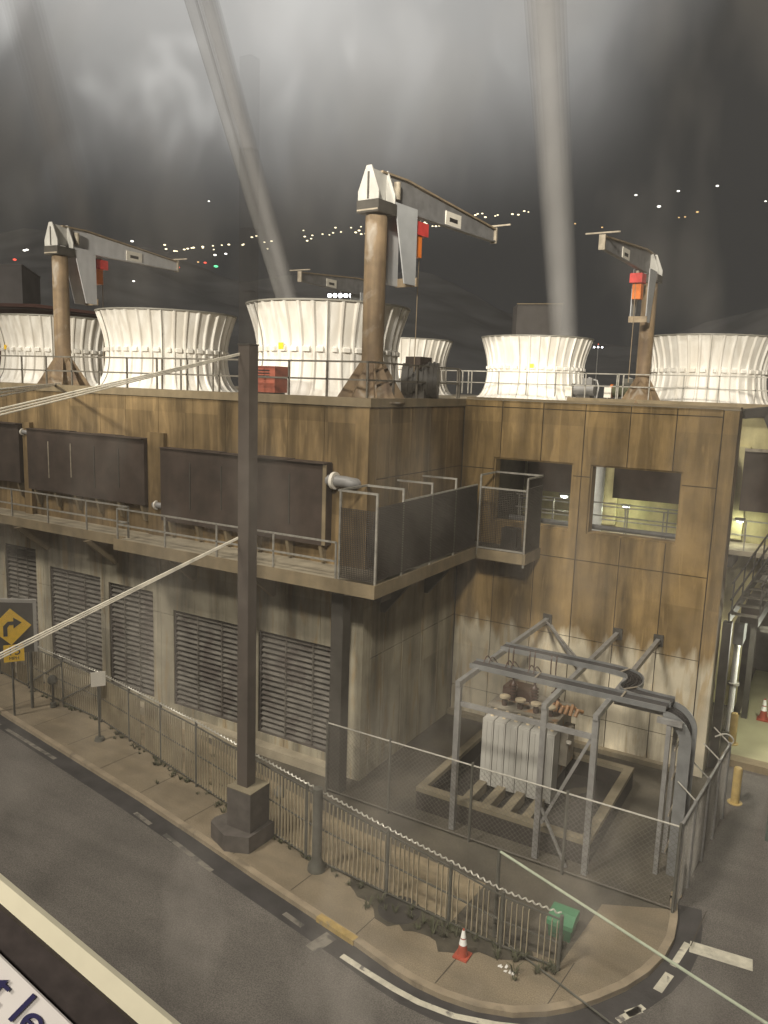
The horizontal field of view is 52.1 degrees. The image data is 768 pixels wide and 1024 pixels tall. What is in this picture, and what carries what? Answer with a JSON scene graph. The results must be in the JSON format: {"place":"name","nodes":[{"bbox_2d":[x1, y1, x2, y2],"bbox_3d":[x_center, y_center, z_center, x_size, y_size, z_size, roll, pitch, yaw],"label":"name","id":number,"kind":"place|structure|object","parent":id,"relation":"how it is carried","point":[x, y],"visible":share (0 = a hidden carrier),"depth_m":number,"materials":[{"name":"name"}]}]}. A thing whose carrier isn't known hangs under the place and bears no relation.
{"place":"outdoors","nodes":[
{"label":"outdoors","id":0,"kind":"place"},
{"bbox_2d":[0,873,180,1023],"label":"window frame","id":1,"kind":"object","parent":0,"point":[72,978],"visible":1,"depth_m":0.62,"materials":[{"name":"metal"}]},
{"bbox_2d":[0,954,71,1023],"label":"door sticker","id":2,"kind":"object","parent":1,"relation":"attached to","point":[23,1000],"depth_m":0.61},
{"bbox_2d":[34,683,484,919],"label":"sandy ground","id":3,"kind":"structure","parent":0,"point":[463,889],"depth_m":18.59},
{"bbox_2d":[0,673,669,1005],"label":"sidewalk","id":4,"kind":"structure","parent":0,"point":[602,953],"depth_m":16.67,"materials":[{"name":"concrete"}]},
{"bbox_2d":[0,609,30,715],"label":"arrow sign","id":5,"kind":"object","parent":4,"relation":"on","point":[14,626],"visible":0.92,"depth_m":25.07,"materials":[{"name":"yellow metal"}]},
{"bbox_2d":[0,598,37,707],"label":"sign board","id":6,"kind":"object","parent":4,"relation":"on","point":[24,609],"visible":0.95,"depth_m":25.61,"materials":[{"name":"paint"}]},
{"bbox_2d":[47,675,56,707],"bbox_3d":[-11.037,5.967,26.183,0.320,1.118,0.312,7,11,30],"label":"stub lamp","id":7,"kind":"object","parent":4,"relation":"on","point":[51,680],"visible":1,"depth_m":26.12,"materials":[{"name":"metal"}]},
{"bbox_2d":[91,671,105,741],"bbox_3d":[-8.659,5.885,23.805,0.323,2.198,0.366,7,11,30],"label":"notice sign","id":8,"kind":"object","parent":4,"relation":"on","point":[98,679],"visible":1,"depth_m":23.71,"materials":[{"name":"white metal"}]},
{"bbox_2d":[211,343,273,853],"bbox_3d":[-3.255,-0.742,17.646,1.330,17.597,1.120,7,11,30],"label":"street pole","id":9,"kind":"object","parent":4,"relation":"on","point":[244,824],"visible":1,"depth_m":18.26,"materials":[{"name":"paint"}]},
{"bbox_2d":[0,537,237,658],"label":"overhead cable","id":10,"kind":"object","parent":9,"relation":"attached to","point":[120,596],"visible":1,"depth_m":14.93,"materials":[{"name":"grey metal"}]},
{"bbox_2d":[0,353,239,415],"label":"overhead cable","id":11,"kind":"object","parent":9,"relation":"attached to","point":[156,374],"visible":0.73,"depth_m":13.28,"materials":[{"name":"grey metal"}]},
{"bbox_2d":[274,785,286,837],"bbox_3d":[-2.538,7.285,19.170,0.320,1.318,0.312,7,11,30],"label":"stub lamp","id":12,"kind":"object","parent":4,"relation":"on","point":[280,810],"visible":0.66,"depth_m":19.14,"materials":[{"name":"metal"}]},
{"bbox_2d":[0,646,563,971],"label":"slatted fence","id":13,"kind":"object","parent":4,"relation":"on","point":[131,710],"visible":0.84,"depth_m":19.40,"materials":[{"name":"metal"}]},
{"bbox_2d":[34,687,567,980],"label":"weeds","id":14,"kind":"object","parent":4,"relation":"on","point":[433,920],"visible":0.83,"depth_m":16.25,"materials":[{"name":"green plant"}]},
{"bbox_2d":[307,786,324,874],"bbox_3d":[-1.514,7.177,17.824,0.420,2.030,0.420,7,11,30],"label":"gate post","id":15,"kind":"object","parent":4,"relation":"on","point":[316,864],"visible":1,"depth_m":17.75,"materials":[{"name":"grey metal"}]},
{"bbox_2d":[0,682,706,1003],"bbox_3d":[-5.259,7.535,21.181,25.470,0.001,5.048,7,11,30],"label":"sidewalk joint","id":16,"kind":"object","parent":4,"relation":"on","point":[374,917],"visible":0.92,"depth_m":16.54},
{"bbox_2d":[350,877,534,960],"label":"soil","id":17,"kind":"structure","parent":4,"relation":"on","point":[450,943],"depth_m":16.02,"materials":[{"name":"brown soil"}]},
{"bbox_2d":[378,896,420,923],"bbox_3d":[0.327,8.445,16.690,0.920,0.010,0.920,7,11,30],"label":"manhole cover","id":18,"kind":"object","parent":17,"relation":"on","point":[399,916],"visible":0.94,"depth_m":16.62,"materials":[{"name":"grey metal"}]},
{"bbox_2d":[452,928,471,962],"bbox_3d":[1.545,8.407,15.353,0.296,0.596,0.296,7,11,30],"label":"traffic cone","id":19,"kind":"object","parent":4,"relation":"on","point":[462,954],"visible":1,"depth_m":15.30,"materials":[{"name":"orange plastic"}]},
{"bbox_2d":[498,964,513,974],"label":"litter","id":20,"kind":"object","parent":4,"relation":"on","point":[506,966],"visible":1,"depth_m":15.10,"materials":[{"name":"white paper"}]},
{"bbox_2d":[10,623,755,961],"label":"yard ground","id":21,"kind":"structure","parent":0,"point":[474,857],"depth_m":19.35,"materials":[{"name":"concrete"}]},
{"bbox_2d":[0,487,540,794],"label":"catwalk","id":22,"kind":"object","parent":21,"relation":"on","point":[108,542],"visible":0.94,"depth_m":21.92,"materials":[{"name":"metal"}]},
{"bbox_2d":[366,521,385,578],"bbox_3d":[0.090,0.907,20.271,0.317,1.773,1.999,7,11,30],"label":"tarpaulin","id":23,"kind":"object","parent":22,"relation":"hanging from","point":[370,545],"visible":0.05,"depth_m":19.54,"materials":[{"name":"black fabric"}]},
{"bbox_2d":[337,475,477,585],"bbox_3d":[0.840,0.285,21.843,1.157,2.321,5.934,7,11,30],"label":"cage","id":24,"kind":"object","parent":22,"relation":"on","point":[413,532],"visible":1,"depth_m":20.37,"materials":[{"name":"grey metal"}]},
{"bbox_2d":[476,471,543,567],"bbox_3d":[3.889,0.187,24.276,1.551,2.715,1.321,7,11,30],"label":"bay","id":25,"kind":"object","parent":22,"relation":"on","point":[510,537],"visible":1,"depth_m":23.82,"materials":[{"name":"paint"}]},
{"bbox_2d":[0,382,742,780],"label":"cooling tower building","id":26,"kind":"structure","parent":21,"relation":"on","point":[170,640],"depth_m":23.82,"materials":[{"name":"concrete"}]},
{"bbox_2d":[0,383,60,396],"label":"overhead cable","id":27,"kind":"object","parent":26,"relation":"attached to","point":[31,388],"visible":1,"depth_m":16.46,"materials":[{"name":"grey metal"}]},
{"bbox_2d":[0,313,104,385],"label":"fan stack","id":28,"kind":"object","parent":26,"relation":"on","point":[27,334],"visible":0.61,"depth_m":34.86,"materials":[{"name":"plastic"}]},
{"bbox_2d":[37,222,186,385],"bbox_3d":[-11.273,-8.361,33.112,1.900,6.160,7.610,6,10,26],"label":"jib crane","id":29,"kind":"object","parent":26,"relation":"on","point":[79,265],"visible":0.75,"depth_m":30.86,"materials":[{"name":"paint"}]},
{"bbox_2d":[94,307,237,391],"bbox_3d":[-8.818,-6.514,32.037,5.858,3.020,5.844,6,10,23],"label":"fan stack","id":30,"kind":"object","parent":26,"relation":"on","point":[151,332],"visible":0.88,"depth_m":29.90,"materials":[{"name":"metal"}]},
{"bbox_2d":[0,355,460,398],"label":"roof railing","id":31,"kind":"object","parent":26,"relation":"on","point":[367,380],"visible":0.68,"depth_m":23.56,"materials":[{"name":"metal"}]},
{"bbox_2d":[258,366,287,393],"bbox_3d":[-3.469,-3.866,23.356,1.120,0.915,0.715,7,11,30],"label":"red motor","id":32,"kind":"object","parent":26,"relation":"on","point":[272,385],"visible":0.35,"depth_m":23.00,"materials":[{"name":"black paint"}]},
{"bbox_2d":[290,269,363,300],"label":"jib crane","id":33,"kind":"object","parent":26,"relation":"on","point":[353,286],"visible":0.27,"depth_m":40.84,"materials":[{"name":"grey paint"}]},
{"bbox_2d":[245,298,410,396],"bbox_3d":[-1.921,-5.442,26.840,5.857,3.020,5.843,7,11,30],"label":"fan stack","id":34,"kind":"object","parent":26,"relation":"on","point":[305,329],"visible":0.64,"depth_m":24.59,"materials":[{"name":"metal"}]},
{"bbox_2d":[401,356,439,398],"bbox_3d":[1.102,-4.016,23.889,1.105,1.350,1.170,3,9,8],"label":"gear motor","id":35,"kind":"object","parent":26,"relation":"on","point":[430,377],"visible":0.82,"depth_m":23.44,"materials":[{"name":"paint"}]},
{"bbox_2d":[337,164,510,403],"bbox_3d":[1.405,-6.411,23.683,1.900,6.160,7.610,8,11,35],"label":"jib crane","id":36,"kind":"object","parent":26,"relation":"on","point":[393,208],"visible":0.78,"depth_m":21.46,"materials":[{"name":"paint"}]},
{"bbox_2d":[398,337,452,394],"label":"fan stack","id":37,"kind":"object","parent":26,"relation":"on","point":[437,350],"visible":0.21,"depth_m":42.54,"materials":[{"name":"plastic"}]},
{"bbox_2d":[477,335,593,399],"bbox_3d":[7.607,-7.187,39.545,5.857,3.020,5.844,2,9,2],"label":"fan stack","id":38,"kind":"object","parent":26,"relation":"on","point":[542,353],"visible":0.88,"depth_m":37.40,"materials":[{"name":"plastic"}]},
{"bbox_2d":[559,493,569,497],"bbox_3d":[6.191,-0.552,26.978,0.320,0.162,0.253,7,11,30],"label":"bulkhead lamp","id":39,"kind":"object","parent":26,"relation":"attached to","point":[564,495],"visible":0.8,"depth_m":26.89,"materials":[{"name":"paint"}]},
{"bbox_2d":[565,377,599,397],"bbox_3d":[9.387,-5.780,37.048,1.400,1.175,0.920,7,11,30],"label":"fan motor","id":40,"kind":"object","parent":26,"relation":"on","point":[578,391],"visible":0.78,"depth_m":36.95,"materials":[{"name":"paint"}]},
{"bbox_2d":[325,719,682,912],"bbox_3d":[2.343,7.093,18.980,9.110,2.077,0.067,7,11,30],"label":"chainlink fence","id":41,"kind":"object","parent":21,"relation":"on","point":[566,810],"visible":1,"depth_m":18.61,"materials":[{"name":"metal"}]},
{"bbox_2d":[416,729,633,863],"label":"containment curb","id":42,"kind":"structure","parent":21,"relation":"on","point":[613,783],"depth_m":20.63,"materials":[{"name":"concrete"}]},
{"bbox_2d":[480,678,583,803],"bbox_3d":[4.160,6.178,21.711,2.477,3.009,1.915,7,11,30],"label":"transformer","id":43,"kind":"object","parent":42,"relation":"on","point":[509,747],"visible":0.76,"depth_m":21.19,"materials":[{"name":"paint"}]},
{"bbox_2d":[448,613,663,875],"bbox_3d":[4.864,5.786,21.393,3.660,4.047,6.596,7,11,30],"label":"cable gantry","id":44,"kind":"object","parent":21,"relation":"on","point":[543,724],"visible":0.89,"depth_m":18.55,"materials":[{"name":"metal"}]},
{"bbox_2d":[469,658,669,712],"bbox_3d":[4.394,4.174,19.157,4.850,0.140,0.450,7,11,30],"label":"cable tray","id":45,"kind":"object","parent":44,"relation":"on","point":[604,692],"visible":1,"depth_m":19.01,"materials":[{"name":"paint"}]},
{"bbox_2d":[500,642,674,707],"bbox_3d":[5.304,4.024,20.265,1.421,0.140,5.094,-6,12,-40],"label":"cable tray","id":46,"kind":"object","parent":44,"relation":"on","point":[634,683],"visible":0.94,"depth_m":20.33,"materials":[{"name":"paint"}]},
{"bbox_2d":[483,646,515,678],"bbox_3d":[3.168,4.222,21.096,0.230,1.148,1.978,8,11,33],"label":"flexible lead","id":47,"kind":"object","parent":46,"relation":"hanging from","point":[496,660],"visible":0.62,"depth_m":21.38,"materials":[{"name":"grey metal"}]},
{"bbox_2d":[505,650,536,682],"bbox_3d":[3.697,4.285,20.817,0.230,1.148,2.028,8,11,33],"label":"flexible lead","id":48,"kind":"object","parent":46,"relation":"hanging from","point":[529,662],"visible":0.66,"depth_m":21.08,"materials":[{"name":"grey metal"}]},
{"bbox_2d":[527,655,557,686],"bbox_3d":[4.219,4.350,20.526,0.230,1.148,2.047,8,11,33],"label":"flexible lead","id":49,"kind":"object","parent":46,"relation":"hanging from","point":[550,667],"visible":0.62,"depth_m":20.79,"materials":[{"name":"grey metal"}]},
{"bbox_2d":[547,901,579,942],"bbox_3d":[3.662,8.418,16.109,0.540,0.467,0.480,7,11,30],"label":"green bin","id":50,"kind":"object","parent":21,"relation":"on","point":[571,917],"visible":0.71,"depth_m":15.99,"materials":[{"name":"plastic"}]},
{"bbox_2d":[509,493,677,539],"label":"court walkway","id":51,"kind":"structure","parent":21,"relation":"on","point":[626,530],"depth_m":25.42,"materials":[{"name":"metal"}]},
{"bbox_2d":[614,701,696,876],"bbox_3d":[6.261,6.359,18.585,1.811,3.907,1.100,7,11,30],"label":"cable drop","id":52,"kind":"object","parent":21,"relation":"on","point":[679,718],"visible":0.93,"depth_m":18.01,"materials":[{"name":"metal"}]},
{"bbox_2d":[671,859,682,898],"bbox_3d":[6.519,8.082,17.419,0.238,0.901,0.238,7,11,30],"label":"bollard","id":53,"kind":"object","parent":21,"relation":"on","point":[678,887],"visible":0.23,"depth_m":17.39,"materials":[{"name":"metal"}]},
{"bbox_2d":[725,644,740,730],"bbox_3d":[11.528,5.748,25.971,0.380,3.100,0.370,7,11,30],"label":"standpipe","id":54,"kind":"object","parent":21,"relation":"on","point":[732,682],"visible":0.77,"depth_m":25.89,"materials":[{"name":"white metal"}]},
{"bbox_2d":[0,729,767,1023],"bbox_3d":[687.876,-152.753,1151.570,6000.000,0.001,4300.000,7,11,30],"label":"road","id":55,"kind":"structure","parent":0,"point":[176,933],"depth_m":16.52,"materials":[{"name":"grey asphalt"}]},
{"bbox_2d":[0,707,677,1017],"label":"kerb","id":56,"kind":"structure","parent":55,"relation":"on","point":[644,970],"depth_m":15.51,"materials":[{"name":"concrete"}]},
{"bbox_2d":[316,913,357,945],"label":"painted kerb","id":57,"kind":"structure","parent":56,"relation":"on","point":[338,930],"depth_m":16.05,"materials":[{"name":"yellow paint"}]},
{"bbox_2d":[0,715,702,1023],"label":"gutter","id":58,"kind":"object","parent":55,"relation":"on","point":[645,994],"visible":0.94,"depth_m":16.16,"materials":[{"name":"concrete"}]},
{"bbox_2d":[4,728,55,759],"bbox_3d":[-10.750,7.016,23.849,2.974,0.001,0.120,9,12,38],"label":"lane mark","id":59,"kind":"object","parent":58,"relation":"on","point":[31,744],"visible":1,"depth_m":23.80,"materials":[{"name":"white paint"}]},
{"bbox_2d":[133,812,151,824],"bbox_3d":[-6.138,7.795,19.995,0.750,0.001,0.120,10,12,42],"label":"lane mark","id":60,"kind":"object","parent":58,"relation":"on","point":[143,818],"visible":1,"depth_m":19.99,"materials":[{"name":"white paint"}]},
{"bbox_2d":[163,833,213,871],"bbox_3d":[-4.667,8.062,18.644,2.043,0.001,0.120,11,13,43],"label":"lane mark","id":61,"kind":"object","parent":58,"relation":"on","point":[189,853],"visible":1,"depth_m":18.62,"materials":[{"name":"white paint"}]},
{"bbox_2d":[282,912,303,927],"bbox_3d":[-1.896,8.515,16.419,0.581,0.001,0.120,10,12,41],"label":"lane mark","id":62,"kind":"object","parent":58,"relation":"on","point":[293,919],"visible":1,"depth_m":16.42,"materials":[{"name":"white paint"}]},
{"bbox_2d":[305,932,335,952],"bbox_3d":[-1.262,8.640,15.780,0.300,0.001,0.574,11,13,43],"label":"faded kerb mark","id":63,"kind":"object","parent":58,"relation":"on","point":[320,942],"visible":1,"depth_m":15.78,"materials":[{"name":"white paint"}]},
{"bbox_2d":[340,954,513,1023],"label":"edge line","id":64,"kind":"object","parent":58,"relation":"on","point":[377,978],"visible":1,"depth_m":14.37,"materials":[{"name":"white paint"}]},
{"bbox_2d":[615,1004,645,1022],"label":"edge line","id":65,"kind":"object","parent":58,"relation":"on","point":[621,1018],"visible":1,"depth_m":14.19,"materials":[{"name":"white paint"}]},
{"bbox_2d":[624,1006,642,1016],"bbox_3d":[4.536,9.076,14.280,0.311,0.001,0.160,-2,10,-22],"label":"turn mark","id":66,"kind":"object","parent":58,"relation":"on","point":[631,1011],"visible":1,"depth_m":14.28,"materials":[{"name":"white paint"}]},
{"bbox_2d":[653,972,673,992],"bbox_3d":[5.343,8.983,15.015,0.170,0.001,0.593,10,12,40],"label":"turn mark","id":67,"kind":"object","parent":58,"relation":"on","point":[663,982],"visible":1,"depth_m":15.01,"materials":[{"name":"white paint"}]},
{"bbox_2d":[670,942,690,966],"bbox_3d":[5.947,8.876,15.773,0.130,0.001,0.863,9,12,38],"label":"turn mark","id":68,"kind":"object","parent":58,"relation":"on","point":[681,952],"visible":1,"depth_m":15.80,"materials":[{"name":"white paint"}]},
{"bbox_2d":[593,347,602,397],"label":"floodlight tower","id":69,"kind":"structure","parent":55,"relation":"on","point":[596,363],"depth_m":150.31,"materials":[{"name":"metal"}]},
{"bbox_2d":[492,848,767,1023],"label":"pipe barrier","id":70,"kind":"object","parent":55,"relation":"on","point":[701,981],"visible":0.88,"depth_m":14.11,"materials":[{"name":"grey metal"}]},
{"bbox_2d":[517,397,767,705],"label":"plant building","id":71,"kind":"structure","parent":55,"relation":"on","point":[655,489],"depth_m":27.94,"materials":[{"name":"concrete"}]},
{"bbox_2d":[398,369,767,403],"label":"court roof railing","id":72,"kind":"object","parent":71,"relation":"on","point":[585,385],"visible":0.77,"depth_m":33.13,"materials":[{"name":"metal"}]},
{"bbox_2d":[604,377,633,398],"bbox_3d":[10.505,-5.340,34.562,1.400,1.175,0.920,7,11,30],"label":"fan motor","id":73,"kind":"object","parent":71,"relation":"on","point":[609,392],"visible":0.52,"depth_m":34.48,"materials":[{"name":"paint"}]},
{"bbox_2d":[585,231,662,402],"bbox_3d":[9.394,-7.224,30.330,1.900,6.160,7.610,8,11,32],"label":"jib crane","id":74,"kind":"object","parent":71,"relation":"on","point":[646,278],"visible":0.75,"depth_m":31.70,"materials":[{"name":"grey paint"}]},
{"bbox_2d":[651,333,767,404],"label":"fan stack","id":75,"kind":"object","parent":71,"relation":"on","point":[716,354],"visible":0.87,"depth_m":33.01,"materials":[{"name":"metal"}]},
{"bbox_2d":[735,517,745,522],"bbox_3d":[12.129,0.287,26.771,0.320,0.162,0.253,7,11,30],"label":"bulkhead lamp","id":76,"kind":"object","parent":71,"relation":"attached to","point":[740,519],"visible":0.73,"depth_m":26.69,"materials":[{"name":"paint"}]},
{"bbox_2d":[674,727,733,910],"bbox_3d":[7.481,7.189,18.838,0.534,2.474,4.958,8,11,35],"label":"side fence","id":77,"kind":"object","parent":55,"relation":"on","point":[714,806],"visible":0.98,"depth_m":18.67,"materials":[{"name":"metal"}]},
{"bbox_2d":[689,941,752,970],"bbox_3d":[6.760,8.906,15.778,1.168,0.001,0.360,6,10,24],"label":"stop bar","id":78,"kind":"object","parent":55,"relation":"on","point":[721,956],"visible":1,"depth_m":15.77,"materials":[{"name":"white paint"}]},
{"bbox_2d":[727,766,742,805],"bbox_3d":[9.723,7.525,21.669,0.391,1.051,0.391,7,11,30],"label":"bollard","id":79,"kind":"object","parent":55,"relation":"on","point":[734,800],"visible":1,"depth_m":21.59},
{"bbox_2d":[708,534,767,768],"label":"court stair","id":80,"kind":"object","parent":55,"relation":"on","point":[724,655],"visible":0.99,"depth_m":23.21,"materials":[{"name":"metal"}]},
{"bbox_2d":[720,752,767,775],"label":"court step","id":81,"kind":"object","parent":55,"relation":"on","point":[752,765],"visible":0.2,"depth_m":23.68,"materials":[{"name":"concrete"}]},
{"bbox_2d":[741,407,767,427],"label":"canopy brace","id":82,"kind":"object","parent":55,"relation":"on","point":[758,412],"visible":0.82,"depth_m":21.55,"materials":[{"name":"paint"}]},
{"bbox_2d":[765,816,767,841],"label":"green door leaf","id":83,"kind":"object","parent":55,"relation":"on","point":[766,836],"visible":1,"depth_m":19.88,"materials":[{"name":"metal"}]},
{"bbox_2d":[0,228,767,398],"bbox_3d":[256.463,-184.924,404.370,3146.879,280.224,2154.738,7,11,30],"label":"hillside","id":84,"kind":"structure","parent":0,"point":[464,321],"depth_m":1107.93,"materials":[{"name":"black"}]},
{"bbox_2d":[0,264,40,308],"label":"block","id":85,"kind":"structure","parent":84,"relation":"on","point":[19,283],"depth_m":260.95,"materials":[{"name":"grey concrete"}]},
{"bbox_2d":[0,303,96,363],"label":"shed","id":86,"kind":"structure","parent":84,"relation":"on","point":[14,307],"depth_m":95.02,"materials":[{"name":"brown metal"}]},
{"bbox_2d":[328,291,349,298],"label":"floodlight tower","id":87,"kind":"structure","parent":84,"relation":"on","point":[340,295],"depth_m":129.83,"materials":[{"name":"metal"}]},
{"bbox_2d":[512,303,563,335],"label":"roof housing","id":88,"kind":"object","parent":84,"relation":"on","point":[537,318],"visible":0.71,"depth_m":56.01,"materials":[{"name":"metal"}]},
{"bbox_2d":[0,0,767,345],"label":"sky","id":89,"kind":"structure","parent":0,"point":[121,120],"materials":[{"name":"grey"}]},
{"bbox_2d":[727,670,767,762],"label":"court floor","id":90,"kind":"structure","parent":0,"point":[752,737],"depth_m":26.66,"materials":[{"name":"beige concrete"}]},
{"bbox_2d":[728,712,738,745],"bbox_3d":[11.273,6.967,25.358,0.391,1.051,0.391,7,11,30],"label":"bollard","id":91,"kind":"object","parent":90,"relation":"on","point":[733,724],"visible":0.88,"depth_m":25.27,"materials":[{"name":"yellow metal"}]},
{"bbox_2d":[732,591,767,718],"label":"court platform","id":92,"kind":"structure","parent":90,"relation":"on","point":[740,630],"depth_m":25.79,"materials":[{"name":"paint"}]},
{"bbox_2d":[759,568,767,632],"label":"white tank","id":93,"kind":"object","parent":92,"relation":"on","point":[763,629],"visible":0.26,"depth_m":26.20,"materials":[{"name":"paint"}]},
{"bbox_2d":[756,699,767,722],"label":"traffic cone","id":94,"kind":"object","parent":90,"relation":"on","point":[762,716],"visible":1,"depth_m":27.27,"materials":[{"name":"plastic"}]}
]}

